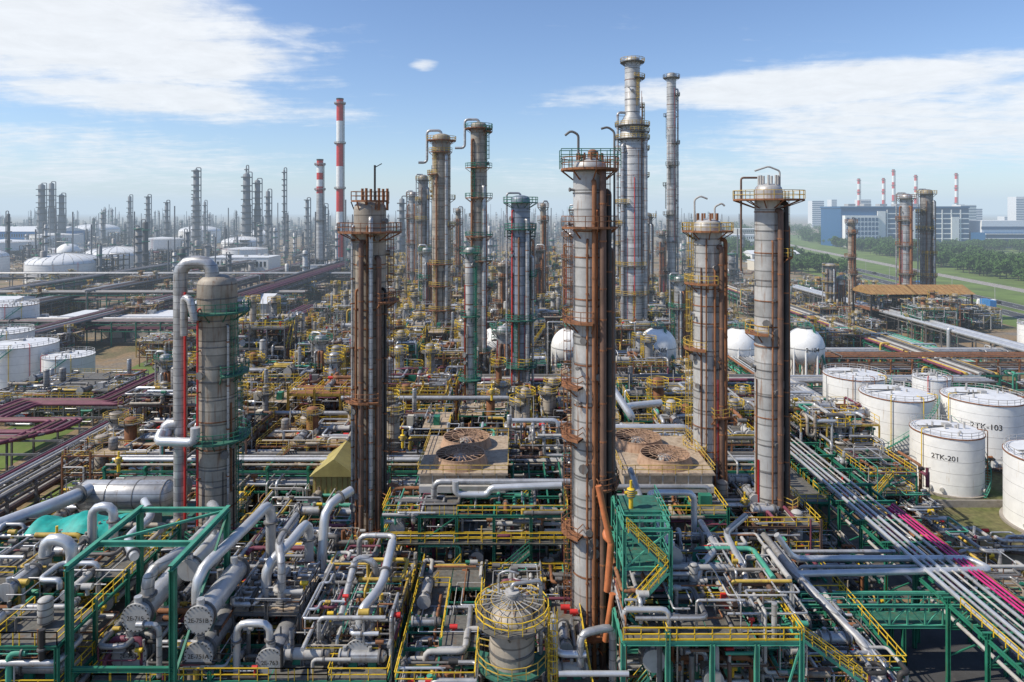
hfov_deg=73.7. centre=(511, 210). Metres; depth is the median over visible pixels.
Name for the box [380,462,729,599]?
air cooler structure
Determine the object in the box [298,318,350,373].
process unit
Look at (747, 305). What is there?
process unit
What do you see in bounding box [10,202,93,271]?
refinery block
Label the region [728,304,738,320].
process unit
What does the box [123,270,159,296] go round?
process unit
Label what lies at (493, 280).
process unit
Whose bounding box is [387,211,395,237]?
refinery block
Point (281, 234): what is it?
refinery block
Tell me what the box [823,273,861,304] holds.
process unit
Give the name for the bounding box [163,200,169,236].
distillation column
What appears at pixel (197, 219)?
distillation column
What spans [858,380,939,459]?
storage tank
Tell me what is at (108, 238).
refinery block
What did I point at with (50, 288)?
process unit
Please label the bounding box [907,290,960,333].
process unit
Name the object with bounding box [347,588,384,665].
heat exchanger
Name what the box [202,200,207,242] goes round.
distillation column
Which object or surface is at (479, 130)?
distillation column
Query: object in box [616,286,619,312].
process unit
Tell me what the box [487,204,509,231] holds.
refinery block
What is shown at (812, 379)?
pipe rack
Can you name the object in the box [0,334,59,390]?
storage tank
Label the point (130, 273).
pipe rack
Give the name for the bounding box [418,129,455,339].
distillation column
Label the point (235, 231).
refinery block
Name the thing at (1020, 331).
storage tank
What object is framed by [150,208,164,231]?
refinery block
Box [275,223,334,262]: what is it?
refinery block
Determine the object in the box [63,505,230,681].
gantry frame
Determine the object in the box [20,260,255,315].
pipe rack
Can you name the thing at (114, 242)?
refinery block
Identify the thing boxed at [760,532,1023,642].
silver pipeline
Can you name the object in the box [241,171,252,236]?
distillation column
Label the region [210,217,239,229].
refinery block
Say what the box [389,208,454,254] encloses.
refinery block
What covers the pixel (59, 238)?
refinery block
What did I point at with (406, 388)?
process unit
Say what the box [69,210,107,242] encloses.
refinery block
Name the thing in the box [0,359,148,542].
process unit
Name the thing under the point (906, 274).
distillation column
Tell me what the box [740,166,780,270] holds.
relief vent
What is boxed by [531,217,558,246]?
refinery block
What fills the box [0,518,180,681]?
process unit
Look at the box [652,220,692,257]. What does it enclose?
refinery block
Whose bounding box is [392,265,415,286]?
process unit
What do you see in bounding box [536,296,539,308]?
process unit
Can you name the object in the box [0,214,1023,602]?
ground
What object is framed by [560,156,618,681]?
distillation column
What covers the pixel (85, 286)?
process unit
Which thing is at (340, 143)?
chimney
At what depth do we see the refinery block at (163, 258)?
555.09 m
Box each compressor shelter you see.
[309,440,350,526]
[849,284,990,330]
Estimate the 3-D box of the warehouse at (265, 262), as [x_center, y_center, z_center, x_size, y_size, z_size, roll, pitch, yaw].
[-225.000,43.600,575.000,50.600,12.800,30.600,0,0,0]
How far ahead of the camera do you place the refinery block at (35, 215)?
1842.17 m
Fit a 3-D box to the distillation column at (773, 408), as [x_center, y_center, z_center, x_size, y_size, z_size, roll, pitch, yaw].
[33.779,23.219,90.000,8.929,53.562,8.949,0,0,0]
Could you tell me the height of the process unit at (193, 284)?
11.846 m
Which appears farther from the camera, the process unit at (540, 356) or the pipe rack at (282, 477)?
the process unit at (540, 356)
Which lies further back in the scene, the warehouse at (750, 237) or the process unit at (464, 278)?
the warehouse at (750, 237)
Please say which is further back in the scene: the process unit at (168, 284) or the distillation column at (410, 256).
the process unit at (168, 284)
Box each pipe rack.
[0,254,223,294]
[0,271,350,290]
[0,288,307,313]
[0,310,324,516]
[0,317,261,346]
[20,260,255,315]
[35,259,313,349]
[101,449,753,548]
[238,246,395,301]
[260,371,753,402]
[692,355,875,482]
[728,285,1001,390]
[753,375,997,395]
[790,284,1023,371]
[790,345,1014,373]
[790,431,1023,681]
[795,304,1017,389]
[815,349,1023,388]
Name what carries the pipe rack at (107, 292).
on the ground at (112, 354)
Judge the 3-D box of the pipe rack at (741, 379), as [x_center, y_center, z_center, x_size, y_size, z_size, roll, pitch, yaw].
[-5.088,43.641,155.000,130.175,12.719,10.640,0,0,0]
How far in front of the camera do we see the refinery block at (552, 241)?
654.31 m
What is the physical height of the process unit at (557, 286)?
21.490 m
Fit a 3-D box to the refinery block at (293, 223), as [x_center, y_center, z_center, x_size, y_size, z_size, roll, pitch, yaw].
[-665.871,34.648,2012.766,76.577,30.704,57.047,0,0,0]
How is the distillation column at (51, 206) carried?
on the ground at (112, 354)
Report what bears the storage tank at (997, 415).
on the ground at (112, 354)
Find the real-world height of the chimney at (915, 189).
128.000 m
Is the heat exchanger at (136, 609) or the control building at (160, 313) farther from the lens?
the control building at (160, 313)
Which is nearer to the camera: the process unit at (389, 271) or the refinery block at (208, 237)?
the process unit at (389, 271)
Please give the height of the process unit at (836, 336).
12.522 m
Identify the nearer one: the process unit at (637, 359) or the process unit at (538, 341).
the process unit at (637, 359)
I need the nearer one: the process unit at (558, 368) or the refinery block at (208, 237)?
the process unit at (558, 368)
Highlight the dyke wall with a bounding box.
[885,462,1002,507]
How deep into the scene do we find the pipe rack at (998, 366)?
193.69 m
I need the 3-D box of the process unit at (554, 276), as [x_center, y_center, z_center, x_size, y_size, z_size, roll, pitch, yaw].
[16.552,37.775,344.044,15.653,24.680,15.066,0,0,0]
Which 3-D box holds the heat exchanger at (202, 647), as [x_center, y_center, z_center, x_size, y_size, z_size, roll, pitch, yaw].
[-28.000,39.950,65.773,2.560,3.700,9.826,0,0,0]
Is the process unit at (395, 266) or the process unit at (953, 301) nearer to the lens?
the process unit at (953, 301)
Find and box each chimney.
[314,159,325,263]
[334,98,345,260]
[856,178,860,205]
[881,178,885,203]
[891,169,895,203]
[913,175,917,203]
[954,173,958,204]
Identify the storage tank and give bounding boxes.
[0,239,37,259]
[0,250,10,276]
[0,299,39,325]
[0,323,34,339]
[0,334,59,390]
[22,253,103,283]
[29,233,83,247]
[39,346,95,381]
[48,247,83,252]
[75,223,119,240]
[84,246,150,271]
[148,236,183,252]
[178,226,220,242]
[221,236,263,246]
[222,246,267,254]
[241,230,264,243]
[822,363,891,403]
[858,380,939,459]
[906,414,991,499]
[911,368,952,419]
[939,382,1023,471]
[999,434,1023,532]
[1016,318,1023,343]
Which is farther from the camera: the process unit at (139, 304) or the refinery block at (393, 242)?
the refinery block at (393, 242)
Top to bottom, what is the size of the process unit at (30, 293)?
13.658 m
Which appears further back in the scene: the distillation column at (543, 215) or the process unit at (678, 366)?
the distillation column at (543, 215)
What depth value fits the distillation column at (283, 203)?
798.91 m
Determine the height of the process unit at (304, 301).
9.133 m
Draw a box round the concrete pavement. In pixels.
[123,362,872,681]
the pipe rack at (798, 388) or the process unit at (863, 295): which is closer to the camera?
the pipe rack at (798, 388)
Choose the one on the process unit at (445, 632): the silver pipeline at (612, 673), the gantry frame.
the silver pipeline at (612, 673)
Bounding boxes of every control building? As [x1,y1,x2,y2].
[35,314,56,323]
[57,308,195,337]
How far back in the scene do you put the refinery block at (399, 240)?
593.50 m
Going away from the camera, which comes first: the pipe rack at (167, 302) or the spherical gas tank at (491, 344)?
the spherical gas tank at (491, 344)
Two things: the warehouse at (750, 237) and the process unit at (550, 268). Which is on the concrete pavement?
the process unit at (550, 268)
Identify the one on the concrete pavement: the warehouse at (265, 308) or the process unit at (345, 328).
the process unit at (345, 328)
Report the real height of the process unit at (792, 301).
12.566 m
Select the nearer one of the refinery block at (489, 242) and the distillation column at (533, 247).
the distillation column at (533, 247)
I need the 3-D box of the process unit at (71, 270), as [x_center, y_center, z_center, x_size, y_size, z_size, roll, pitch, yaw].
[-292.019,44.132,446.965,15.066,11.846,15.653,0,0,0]
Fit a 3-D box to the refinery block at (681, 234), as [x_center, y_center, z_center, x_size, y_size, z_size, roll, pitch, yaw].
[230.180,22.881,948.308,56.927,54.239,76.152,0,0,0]
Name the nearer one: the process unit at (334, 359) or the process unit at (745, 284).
the process unit at (334, 359)
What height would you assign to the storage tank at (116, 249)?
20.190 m
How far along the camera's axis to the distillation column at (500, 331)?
158.45 m
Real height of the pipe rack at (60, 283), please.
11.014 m
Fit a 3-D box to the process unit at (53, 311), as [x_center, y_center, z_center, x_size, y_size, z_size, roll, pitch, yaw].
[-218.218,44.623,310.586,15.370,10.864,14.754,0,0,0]
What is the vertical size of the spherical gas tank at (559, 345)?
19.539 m
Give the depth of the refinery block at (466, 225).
1700.46 m
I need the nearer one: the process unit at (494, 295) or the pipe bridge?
the pipe bridge
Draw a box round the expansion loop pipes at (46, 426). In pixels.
[0,304,315,485]
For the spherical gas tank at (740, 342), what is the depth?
183.92 m
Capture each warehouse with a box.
[0,226,84,245]
[0,296,40,302]
[195,293,285,315]
[210,254,280,270]
[310,261,346,282]
[724,234,753,241]
[732,228,753,233]
[743,250,799,261]
[747,259,753,269]
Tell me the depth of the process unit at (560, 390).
145.72 m
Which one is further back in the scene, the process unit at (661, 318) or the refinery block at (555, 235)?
the refinery block at (555, 235)
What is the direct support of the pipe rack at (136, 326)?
on the ground at (112, 354)
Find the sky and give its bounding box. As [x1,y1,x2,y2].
[0,0,1023,214]
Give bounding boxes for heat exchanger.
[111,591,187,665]
[121,565,185,631]
[177,527,223,580]
[184,555,249,634]
[184,587,238,670]
[256,605,308,673]
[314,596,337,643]
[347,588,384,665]
[641,646,664,672]
[648,516,682,563]
[693,646,723,681]
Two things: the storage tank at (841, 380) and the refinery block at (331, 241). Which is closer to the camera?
the storage tank at (841, 380)
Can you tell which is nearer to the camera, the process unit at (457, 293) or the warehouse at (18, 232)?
the process unit at (457, 293)
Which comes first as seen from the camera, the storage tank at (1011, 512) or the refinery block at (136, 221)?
the storage tank at (1011, 512)
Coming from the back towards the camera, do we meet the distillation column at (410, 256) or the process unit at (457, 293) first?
the distillation column at (410, 256)
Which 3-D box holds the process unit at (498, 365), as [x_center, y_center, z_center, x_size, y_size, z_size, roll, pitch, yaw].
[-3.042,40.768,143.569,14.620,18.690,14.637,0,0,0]
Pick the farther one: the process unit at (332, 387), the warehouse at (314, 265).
the warehouse at (314, 265)
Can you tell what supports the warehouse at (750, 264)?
on the ground at (112, 354)
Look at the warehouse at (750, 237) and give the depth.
980.00 m
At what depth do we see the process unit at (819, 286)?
364.65 m
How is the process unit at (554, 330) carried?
on the concrete pavement
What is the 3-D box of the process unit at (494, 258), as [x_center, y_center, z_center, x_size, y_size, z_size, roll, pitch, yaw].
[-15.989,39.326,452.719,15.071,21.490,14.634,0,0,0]
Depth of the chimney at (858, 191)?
1497.81 m
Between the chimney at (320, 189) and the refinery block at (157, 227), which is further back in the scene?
the refinery block at (157, 227)
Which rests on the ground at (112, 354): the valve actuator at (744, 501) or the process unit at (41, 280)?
the process unit at (41, 280)
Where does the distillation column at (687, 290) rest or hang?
on the concrete pavement
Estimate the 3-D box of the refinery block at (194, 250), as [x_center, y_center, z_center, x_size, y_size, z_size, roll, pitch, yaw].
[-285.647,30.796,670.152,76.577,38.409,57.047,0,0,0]
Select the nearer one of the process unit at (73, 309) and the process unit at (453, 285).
the process unit at (453, 285)
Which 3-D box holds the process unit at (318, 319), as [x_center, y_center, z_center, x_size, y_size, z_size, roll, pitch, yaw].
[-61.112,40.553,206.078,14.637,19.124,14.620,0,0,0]
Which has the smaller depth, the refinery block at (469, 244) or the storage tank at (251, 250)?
the storage tank at (251, 250)
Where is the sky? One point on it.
(106, 101)
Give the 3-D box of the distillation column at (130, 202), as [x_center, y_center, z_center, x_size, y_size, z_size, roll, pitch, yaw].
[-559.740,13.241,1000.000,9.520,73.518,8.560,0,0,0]
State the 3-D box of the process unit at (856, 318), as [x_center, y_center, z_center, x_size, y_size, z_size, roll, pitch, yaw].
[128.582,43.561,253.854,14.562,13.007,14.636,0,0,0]
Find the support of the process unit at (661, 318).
on the concrete pavement
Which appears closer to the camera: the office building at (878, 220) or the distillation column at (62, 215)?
the distillation column at (62, 215)
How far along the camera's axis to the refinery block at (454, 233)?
1193.29 m
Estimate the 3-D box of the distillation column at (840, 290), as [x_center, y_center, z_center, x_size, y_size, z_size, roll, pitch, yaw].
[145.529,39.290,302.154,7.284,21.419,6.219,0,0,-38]
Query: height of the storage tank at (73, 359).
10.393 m
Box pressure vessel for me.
[475,570,557,681]
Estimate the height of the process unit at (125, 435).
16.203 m
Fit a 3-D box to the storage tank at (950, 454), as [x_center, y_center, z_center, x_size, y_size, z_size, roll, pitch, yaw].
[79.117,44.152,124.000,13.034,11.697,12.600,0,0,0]
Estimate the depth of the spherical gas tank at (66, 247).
594.32 m
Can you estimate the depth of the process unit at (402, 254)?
415.99 m
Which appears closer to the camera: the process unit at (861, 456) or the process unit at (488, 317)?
the process unit at (861, 456)
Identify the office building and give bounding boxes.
[820,204,969,246]
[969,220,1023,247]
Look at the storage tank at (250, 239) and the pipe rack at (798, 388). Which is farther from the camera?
the storage tank at (250, 239)
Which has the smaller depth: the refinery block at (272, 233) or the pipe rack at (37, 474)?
the pipe rack at (37, 474)
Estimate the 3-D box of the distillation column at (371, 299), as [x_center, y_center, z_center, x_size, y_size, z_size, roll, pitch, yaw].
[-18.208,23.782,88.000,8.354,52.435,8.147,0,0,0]
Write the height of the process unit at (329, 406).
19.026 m
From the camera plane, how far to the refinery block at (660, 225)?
1308.74 m
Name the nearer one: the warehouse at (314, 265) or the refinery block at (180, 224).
the warehouse at (314, 265)
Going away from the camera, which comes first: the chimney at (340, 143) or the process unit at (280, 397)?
the process unit at (280, 397)
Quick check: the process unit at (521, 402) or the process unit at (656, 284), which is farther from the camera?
the process unit at (656, 284)
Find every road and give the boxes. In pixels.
[55,558,1023,681]
[790,244,1023,319]
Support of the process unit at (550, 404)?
on the concrete pavement
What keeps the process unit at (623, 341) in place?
on the ground at (112, 354)
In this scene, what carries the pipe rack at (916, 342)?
on the ground at (112, 354)
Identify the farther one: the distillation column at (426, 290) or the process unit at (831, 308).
the process unit at (831, 308)
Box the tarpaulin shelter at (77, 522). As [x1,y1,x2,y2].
[23,510,128,547]
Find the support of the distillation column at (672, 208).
on the ground at (112, 354)
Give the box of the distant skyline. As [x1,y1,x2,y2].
[808,197,1023,226]
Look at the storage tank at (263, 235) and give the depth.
928.87 m
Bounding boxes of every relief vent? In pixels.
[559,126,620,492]
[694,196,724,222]
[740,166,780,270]
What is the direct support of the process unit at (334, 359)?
on the concrete pavement
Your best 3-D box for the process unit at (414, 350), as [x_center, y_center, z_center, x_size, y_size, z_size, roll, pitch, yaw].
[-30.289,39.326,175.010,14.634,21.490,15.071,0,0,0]
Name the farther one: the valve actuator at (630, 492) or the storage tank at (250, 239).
the storage tank at (250, 239)
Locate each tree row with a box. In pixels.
[724,221,1023,251]
[726,231,1023,280]
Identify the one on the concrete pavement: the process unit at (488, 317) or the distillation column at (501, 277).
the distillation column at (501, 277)
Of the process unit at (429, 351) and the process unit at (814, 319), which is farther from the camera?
the process unit at (814, 319)
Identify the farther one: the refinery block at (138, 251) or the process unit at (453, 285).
the refinery block at (138, 251)
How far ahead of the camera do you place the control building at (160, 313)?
268.00 m
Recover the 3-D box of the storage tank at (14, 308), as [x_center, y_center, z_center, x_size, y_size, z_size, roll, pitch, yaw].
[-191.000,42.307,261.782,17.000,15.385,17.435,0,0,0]
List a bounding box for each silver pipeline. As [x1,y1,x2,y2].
[0,476,396,678]
[272,388,768,507]
[550,467,753,681]
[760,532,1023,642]
[761,532,896,681]
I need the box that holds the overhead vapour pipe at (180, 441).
[154,256,218,539]
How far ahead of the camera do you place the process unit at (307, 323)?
189.14 m
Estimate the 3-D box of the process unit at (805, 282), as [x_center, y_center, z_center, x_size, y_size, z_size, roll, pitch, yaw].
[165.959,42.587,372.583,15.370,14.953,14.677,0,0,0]
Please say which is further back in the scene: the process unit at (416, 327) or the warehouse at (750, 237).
the warehouse at (750, 237)
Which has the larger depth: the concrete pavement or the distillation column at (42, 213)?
the distillation column at (42, 213)
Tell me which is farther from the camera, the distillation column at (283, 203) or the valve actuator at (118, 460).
the distillation column at (283, 203)
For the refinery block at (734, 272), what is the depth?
466.62 m
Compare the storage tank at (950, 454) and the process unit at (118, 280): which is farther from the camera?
the process unit at (118, 280)
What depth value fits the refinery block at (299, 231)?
1304.31 m
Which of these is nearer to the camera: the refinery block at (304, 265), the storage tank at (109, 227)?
the refinery block at (304, 265)
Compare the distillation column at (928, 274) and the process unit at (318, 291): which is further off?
the process unit at (318, 291)
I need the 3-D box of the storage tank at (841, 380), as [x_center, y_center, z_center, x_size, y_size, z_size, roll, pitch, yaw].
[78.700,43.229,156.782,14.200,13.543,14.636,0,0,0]
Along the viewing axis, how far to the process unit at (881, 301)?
298.14 m
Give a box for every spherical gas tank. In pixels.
[57,241,81,252]
[487,321,510,373]
[547,321,572,373]
[634,321,676,372]
[728,321,753,386]
[790,321,827,385]
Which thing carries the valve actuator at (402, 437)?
on the process unit at (309, 506)
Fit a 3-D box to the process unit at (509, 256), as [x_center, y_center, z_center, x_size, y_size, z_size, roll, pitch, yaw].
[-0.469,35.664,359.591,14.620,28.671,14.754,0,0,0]
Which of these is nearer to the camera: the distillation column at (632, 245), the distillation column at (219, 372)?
the distillation column at (219, 372)
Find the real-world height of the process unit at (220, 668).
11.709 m
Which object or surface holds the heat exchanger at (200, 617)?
on the process unit at (220, 668)
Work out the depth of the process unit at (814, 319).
228.98 m
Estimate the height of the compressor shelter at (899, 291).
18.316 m
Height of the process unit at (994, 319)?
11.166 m
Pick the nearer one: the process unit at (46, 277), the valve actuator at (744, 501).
the valve actuator at (744, 501)
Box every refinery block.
[2,218,15,225]
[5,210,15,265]
[6,224,143,281]
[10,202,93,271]
[10,217,31,225]
[10,242,54,262]
[19,208,36,225]
[25,211,80,247]
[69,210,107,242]
[84,232,131,246]
[85,229,152,259]
[94,210,159,246]
[101,207,133,238]
[114,207,137,232]
[116,206,210,271]
[117,214,125,231]
[134,211,160,225]
[137,213,171,236]
[139,220,182,236]
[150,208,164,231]
[152,237,255,281]
[156,211,187,233]
[172,214,191,235]
[178,228,219,251]
[189,222,262,256]
[202,212,229,240]
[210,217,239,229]
[217,203,291,255]
[219,219,241,233]
[222,210,237,236]
[251,216,282,239]
[267,200,350,281]
[273,217,299,226]
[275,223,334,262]
[280,220,304,236]
[288,211,312,229]
[289,217,314,231]
[297,214,350,256]
[309,215,349,244]
[312,216,334,238]
[312,224,349,249]
[346,214,402,261]
[346,223,405,258]
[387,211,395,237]
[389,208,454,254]
[451,213,470,230]
[451,214,466,238]
[451,222,496,261]
[451,226,500,260]
[453,209,470,250]
[455,231,502,260]
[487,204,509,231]
[497,211,532,242]
[497,223,558,251]
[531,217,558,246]
[532,214,552,236]
[533,208,546,230]
[536,208,567,259]
[549,219,565,242]
[556,211,564,233]
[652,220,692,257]
[654,211,662,229]
[654,213,692,246]
[654,220,661,236]
[656,229,753,284]
[680,218,693,239]
[721,214,753,252]
[727,214,742,229]
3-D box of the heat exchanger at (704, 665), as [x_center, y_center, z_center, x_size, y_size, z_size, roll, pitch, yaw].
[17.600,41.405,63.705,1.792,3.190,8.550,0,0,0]
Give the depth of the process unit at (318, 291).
381.25 m
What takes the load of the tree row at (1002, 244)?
on the ground at (112, 354)
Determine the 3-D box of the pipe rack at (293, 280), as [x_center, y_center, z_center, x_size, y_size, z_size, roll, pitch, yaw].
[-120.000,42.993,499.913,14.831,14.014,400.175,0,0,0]
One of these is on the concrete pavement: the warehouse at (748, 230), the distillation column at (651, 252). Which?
the distillation column at (651, 252)
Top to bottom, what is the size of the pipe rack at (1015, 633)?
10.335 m
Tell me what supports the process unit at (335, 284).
on the concrete pavement
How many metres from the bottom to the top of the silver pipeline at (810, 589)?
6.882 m
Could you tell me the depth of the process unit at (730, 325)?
243.86 m
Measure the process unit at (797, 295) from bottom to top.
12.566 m
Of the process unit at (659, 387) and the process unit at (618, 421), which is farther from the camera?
the process unit at (659, 387)
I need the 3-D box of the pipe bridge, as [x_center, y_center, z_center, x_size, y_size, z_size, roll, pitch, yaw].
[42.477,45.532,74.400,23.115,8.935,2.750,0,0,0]
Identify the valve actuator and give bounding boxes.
[114,451,123,471]
[399,429,406,447]
[488,384,494,400]
[624,480,636,508]
[740,492,749,512]
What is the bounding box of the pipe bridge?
[798,591,1015,677]
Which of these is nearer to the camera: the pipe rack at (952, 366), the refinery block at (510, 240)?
the pipe rack at (952, 366)
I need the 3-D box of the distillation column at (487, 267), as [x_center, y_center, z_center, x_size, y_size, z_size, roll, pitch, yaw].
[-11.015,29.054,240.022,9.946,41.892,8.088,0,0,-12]
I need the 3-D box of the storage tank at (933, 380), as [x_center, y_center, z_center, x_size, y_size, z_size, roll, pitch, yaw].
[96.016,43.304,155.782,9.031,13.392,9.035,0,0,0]
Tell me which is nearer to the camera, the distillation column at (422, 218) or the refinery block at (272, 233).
the distillation column at (422, 218)
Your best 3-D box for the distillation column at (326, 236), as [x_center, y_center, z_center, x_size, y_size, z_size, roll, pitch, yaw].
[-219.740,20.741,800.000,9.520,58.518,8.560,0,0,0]
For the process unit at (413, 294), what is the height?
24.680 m
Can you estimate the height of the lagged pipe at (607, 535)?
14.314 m
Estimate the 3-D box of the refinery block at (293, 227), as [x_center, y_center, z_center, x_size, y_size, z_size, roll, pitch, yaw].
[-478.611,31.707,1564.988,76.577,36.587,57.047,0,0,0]
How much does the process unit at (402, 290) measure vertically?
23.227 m
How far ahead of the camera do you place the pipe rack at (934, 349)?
212.78 m
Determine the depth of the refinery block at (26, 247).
654.10 m
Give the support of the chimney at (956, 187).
on the ground at (112, 354)
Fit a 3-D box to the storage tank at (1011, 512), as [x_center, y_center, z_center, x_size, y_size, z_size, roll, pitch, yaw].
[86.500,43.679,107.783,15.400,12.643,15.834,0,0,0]
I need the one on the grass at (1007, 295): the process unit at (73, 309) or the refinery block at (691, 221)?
the refinery block at (691, 221)
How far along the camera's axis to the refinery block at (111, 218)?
1186.48 m
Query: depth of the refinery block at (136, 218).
2000.54 m
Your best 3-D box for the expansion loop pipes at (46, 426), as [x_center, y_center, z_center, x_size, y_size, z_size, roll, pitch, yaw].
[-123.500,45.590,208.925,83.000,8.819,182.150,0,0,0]
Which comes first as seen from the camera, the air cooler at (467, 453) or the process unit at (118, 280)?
the air cooler at (467, 453)
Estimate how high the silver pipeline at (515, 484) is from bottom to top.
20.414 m
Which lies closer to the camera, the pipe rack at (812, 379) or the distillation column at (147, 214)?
the pipe rack at (812, 379)
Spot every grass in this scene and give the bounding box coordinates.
[0,300,309,532]
[692,235,1023,326]
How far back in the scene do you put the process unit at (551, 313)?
219.21 m
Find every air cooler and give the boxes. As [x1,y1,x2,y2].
[417,428,508,560]
[616,428,715,513]
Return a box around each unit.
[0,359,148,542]
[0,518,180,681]
[2,421,687,620]
[6,286,54,297]
[17,297,57,315]
[27,275,65,289]
[35,274,69,288]
[35,324,84,351]
[43,286,62,300]
[48,269,81,282]
[52,294,96,314]
[61,409,188,494]
[73,279,102,296]
[90,526,423,681]
[93,278,125,296]
[113,296,163,313]
[117,359,195,468]
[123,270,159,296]
[136,327,193,357]
[137,330,195,366]
[141,288,172,309]
[154,279,191,289]
[159,383,277,513]
[172,349,244,379]
[188,277,200,287]
[230,551,438,670]
[238,295,302,385]
[238,369,304,462]
[241,338,315,427]
[255,402,350,523]
[264,312,321,358]
[278,300,294,313]
[280,294,302,311]
[287,357,451,470]
[290,384,347,438]
[294,312,329,345]
[296,298,307,307]
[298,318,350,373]
[299,281,330,299]
[307,290,350,327]
[317,310,350,339]
[320,345,350,396]
[322,280,350,322]
[326,268,349,285]
[330,290,350,326]
[386,253,405,275]
[386,262,393,282]
[386,276,411,296]
[387,388,458,518]
[389,293,406,307]
[389,296,431,319]
[389,310,431,372]
[389,320,423,373]
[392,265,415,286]
[392,303,431,342]
[392,343,461,427]
[394,550,592,681]
[396,373,454,445]
[399,252,405,263]
[402,285,431,315]
[424,299,463,372]
[430,318,479,386]
[451,263,462,292]
[451,276,454,298]
[451,278,463,301]
[451,289,488,328]
[456,312,489,373]
[457,379,536,434]
[460,268,489,286]
[465,385,556,527]
[477,357,531,426]
[488,253,497,264]
[488,266,497,306]
[489,347,546,410]
[490,280,508,305]
[490,293,534,347]
[497,251,510,273]
[497,301,545,366]
[536,293,562,362]
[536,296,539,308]
[538,375,619,466]
[538,383,571,417]
[545,283,561,307]
[546,251,551,265]
[546,261,551,271]
[546,272,565,292]
[546,277,559,291]
[547,359,571,394]
[548,271,558,282]
[550,246,565,259]
[550,252,555,268]
[552,305,572,368]
[553,255,565,271]
[562,413,645,526]
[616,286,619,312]
[616,308,653,365]
[616,331,669,386]
[616,366,692,433]
[616,377,652,412]
[648,290,673,327]
[648,292,667,309]
[649,281,668,301]
[649,300,692,371]
[652,397,753,524]
[654,282,658,293]
[670,357,737,386]
[682,374,753,426]
[692,384,753,448]
[712,474,909,681]
[728,278,750,302]
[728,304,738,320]
[728,315,753,328]
[737,282,753,317]
[747,446,954,610]
[790,275,810,298]
[790,287,804,305]
[790,294,797,304]
[790,315,825,358]
[790,375,879,490]
[792,372,1023,615]
[796,300,827,312]
[799,275,824,302]
[805,283,824,301]
[805,299,850,315]
[817,317,870,361]
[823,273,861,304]
[832,310,886,345]
[846,280,875,307]
[862,280,895,300]
[864,294,906,311]
[901,297,957,342]
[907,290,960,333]
[958,300,1002,328]
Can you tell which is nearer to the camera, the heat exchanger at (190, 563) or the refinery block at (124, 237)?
the heat exchanger at (190, 563)
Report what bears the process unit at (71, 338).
on the ground at (112, 354)
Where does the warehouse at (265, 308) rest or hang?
on the ground at (112, 354)
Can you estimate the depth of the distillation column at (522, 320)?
148.06 m
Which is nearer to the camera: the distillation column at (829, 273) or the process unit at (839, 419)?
the process unit at (839, 419)
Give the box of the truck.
[976,298,996,307]
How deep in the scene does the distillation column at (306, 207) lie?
798.06 m
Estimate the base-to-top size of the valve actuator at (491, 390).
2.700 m
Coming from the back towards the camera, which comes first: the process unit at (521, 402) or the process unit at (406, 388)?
the process unit at (406, 388)
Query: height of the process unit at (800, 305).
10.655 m
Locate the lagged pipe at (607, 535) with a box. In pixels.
[595,485,615,642]
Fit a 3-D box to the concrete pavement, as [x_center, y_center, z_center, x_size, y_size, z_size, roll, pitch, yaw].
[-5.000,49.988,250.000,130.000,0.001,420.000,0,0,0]
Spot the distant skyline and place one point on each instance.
(1015, 208)
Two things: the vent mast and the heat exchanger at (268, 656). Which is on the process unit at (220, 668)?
the heat exchanger at (268, 656)
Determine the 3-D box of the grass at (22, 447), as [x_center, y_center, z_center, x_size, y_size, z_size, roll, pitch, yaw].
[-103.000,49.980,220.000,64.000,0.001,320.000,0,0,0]
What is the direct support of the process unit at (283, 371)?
on the concrete pavement
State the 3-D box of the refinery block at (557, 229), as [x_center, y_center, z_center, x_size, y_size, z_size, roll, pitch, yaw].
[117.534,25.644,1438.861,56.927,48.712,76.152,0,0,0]
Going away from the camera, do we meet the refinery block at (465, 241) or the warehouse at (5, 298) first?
the warehouse at (5, 298)
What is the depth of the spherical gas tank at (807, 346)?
184.42 m
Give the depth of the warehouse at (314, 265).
470.00 m
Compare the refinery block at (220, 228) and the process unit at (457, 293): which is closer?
the process unit at (457, 293)
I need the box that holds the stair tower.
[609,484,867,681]
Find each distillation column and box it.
[36,183,47,233]
[47,181,56,232]
[57,193,66,232]
[126,194,132,239]
[144,194,151,237]
[153,351,172,409]
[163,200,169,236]
[184,274,250,585]
[191,167,201,248]
[191,194,192,242]
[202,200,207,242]
[238,406,254,504]
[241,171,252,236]
[253,178,262,239]
[264,189,271,252]
[282,167,286,245]
[304,197,310,246]
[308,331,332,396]
[325,203,328,245]
[337,191,403,543]
[397,195,405,254]
[406,190,417,286]
[415,174,430,284]
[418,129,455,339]
[418,244,431,308]
[453,206,462,273]
[455,118,492,373]
[458,246,481,426]
[467,235,492,323]
[491,323,510,375]
[493,260,510,321]
[495,192,537,413]
[530,221,535,306]
[531,244,545,307]
[537,200,550,300]
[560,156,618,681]
[561,230,572,307]
[569,204,572,229]
[615,56,649,365]
[648,212,656,299]
[648,217,649,307]
[656,229,666,296]
[663,72,679,293]
[668,273,689,360]
[682,218,733,508]
[685,281,692,337]
[733,183,804,559]
[822,263,838,302]
[836,275,851,310]
[844,217,859,311]
[888,192,916,302]
[915,189,937,296]
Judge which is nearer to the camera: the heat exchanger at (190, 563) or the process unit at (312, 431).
the heat exchanger at (190, 563)
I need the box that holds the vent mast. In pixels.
[361,163,388,209]

